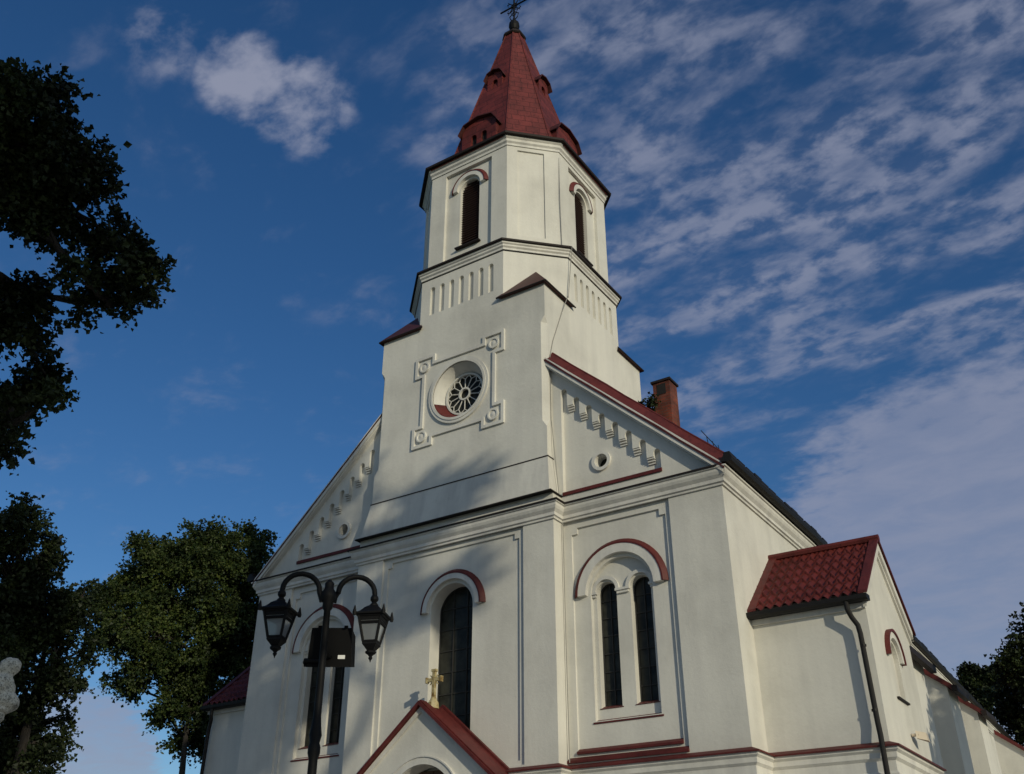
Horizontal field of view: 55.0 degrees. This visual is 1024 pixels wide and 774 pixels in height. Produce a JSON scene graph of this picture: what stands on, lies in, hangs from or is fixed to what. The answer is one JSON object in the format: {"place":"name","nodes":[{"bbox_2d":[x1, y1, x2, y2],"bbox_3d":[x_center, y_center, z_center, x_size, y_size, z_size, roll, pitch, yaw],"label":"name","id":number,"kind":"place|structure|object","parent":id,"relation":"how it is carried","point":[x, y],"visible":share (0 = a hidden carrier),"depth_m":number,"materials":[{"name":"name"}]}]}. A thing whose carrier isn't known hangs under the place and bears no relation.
{"place":"outdoors","nodes":[
{"label":"outdoors","id":0,"kind":"place"},
{"bbox_2d":[0,0,1023,773],"label":"sky","id":1,"kind":"structure","parent":0,"point":[814,210],"materials":[{"name":"blue"}]},
{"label":"church path","id":2,"kind":"structure","parent":0,"visible":0},
{"bbox_2d":[0,657,21,722],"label":"statue","id":3,"kind":"object","parent":2,"relation":"on","point":[10,667],"visible":1,"depth_m":11.97,"materials":[{"name":"stone"}]},
{"bbox_2d":[0,491,109,773],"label":"tree","id":4,"kind":"object","parent":2,"relation":"on","point":[37,618],"visible":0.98,"depth_m":23.10,"materials":[{"name":"green plant"}]},
{"bbox_2d":[0,57,176,475],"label":"tree","id":5,"kind":"object","parent":2,"relation":"on","point":[51,164],"visible":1,"depth_m":14.10,"materials":[{"name":"green plant"}]},
{"bbox_2d":[258,571,393,773],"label":"street lamp","id":6,"kind":"object","parent":2,"relation":"on","point":[280,613],"visible":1,"depth_m":10.32,"materials":[{"name":"black metal"}]},
{"bbox_2d":[303,625,355,666],"bbox_3d":[-1.958,2.784,10.534,0.538,0.445,0.327,0,-30,0],"label":"floodlight","id":7,"kind":"object","parent":6,"relation":"attached to","point":[341,648],"visible":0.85,"depth_m":10.50,"materials":[{"name":"black metal"}]},
{"bbox_2d":[200,0,1023,773],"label":"church","id":8,"kind":"structure","parent":2,"relation":"on","point":[546,532],"depth_m":23.49,"materials":[{"name":"white paint"}]},
{"bbox_2d":[304,667,317,746],"bbox_3d":[-5.087,8.014,25.708,0.556,2.760,0.070,-18,-34,29],"label":"window","id":9,"kind":"structure","parent":8,"relation":"in","point":[314,669],"depth_m":25.66,"materials":[{"name":"grey glass"}]},
{"bbox_2d":[329,667,344,742],"bbox_3d":[-4.387,7.785,25.305,0.556,2.760,0.070,-18,-34,29],"label":"window","id":10,"kind":"structure","parent":8,"relation":"in","point":[339,671],"depth_m":25.16,"materials":[{"name":"grey glass"}]},
{"bbox_2d":[437,587,472,728],"bbox_3d":[-1.224,6.666,23.123,1.296,4.070,0.070,-18,-34,29],"label":"window","id":11,"kind":"structure","parent":8,"relation":"in","point":[455,638],"depth_m":23.40,"materials":[{"name":"grey glass"}]},
{"bbox_2d":[446,372,482,414],"bbox_3d":[-1.268,0.194,26.722,1.260,1.260,0.090,-18,-34,29],"label":"rose window","id":12,"kind":"structure","parent":8,"relation":"in","point":[465,389],"depth_m":26.79,"materials":[{"name":"grey"}]},
{"bbox_2d":[600,583,622,706],"bbox_3d":[2.215,5.623,21.500,0.556,2.760,0.070,-18,-34,29],"label":"window","id":13,"kind":"structure","parent":8,"relation":"in","point":[608,596],"depth_m":21.50,"materials":[{"name":"grey glass"}]},
{"bbox_2d":[634,577,658,701],"bbox_3d":[2.915,5.394,21.096,0.556,2.760,0.070,-18,-34,29],"label":"window","id":14,"kind":"structure","parent":8,"relation":"in","point":[648,680],"depth_m":21.09,"materials":[{"name":"grey glass"}]},
{"bbox_2d":[638,392,660,410],"bbox_3d":[3.459,0.622,24.986,0.549,0.903,0.977,17,-34,-27],"label":"sapling","id":15,"kind":"object","parent":8,"relation":"on","point":[650,402],"visible":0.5,"depth_m":24.86,"materials":[{"name":"green plant"}]},
{"bbox_2d":[977,602,1023,746],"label":"tree","id":16,"kind":"object","parent":2,"relation":"on","point":[1008,664],"visible":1,"depth_m":50.88,"materials":[{"name":"green plant"}]},
{"label":"ground","id":17,"kind":"structure","parent":0,"visible":0},
{"bbox_2d":[75,515,280,773],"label":"tree","id":18,"kind":"object","parent":17,"relation":"on","point":[217,620],"visible":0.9,"depth_m":40.70,"materials":[{"name":"green plant"}]},
{"bbox_2d":[952,661,1004,713],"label":"tree","id":19,"kind":"object","parent":17,"relation":"on","point":[971,677],"visible":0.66,"depth_m":64.94,"materials":[{"name":"green plant"}]}
]}

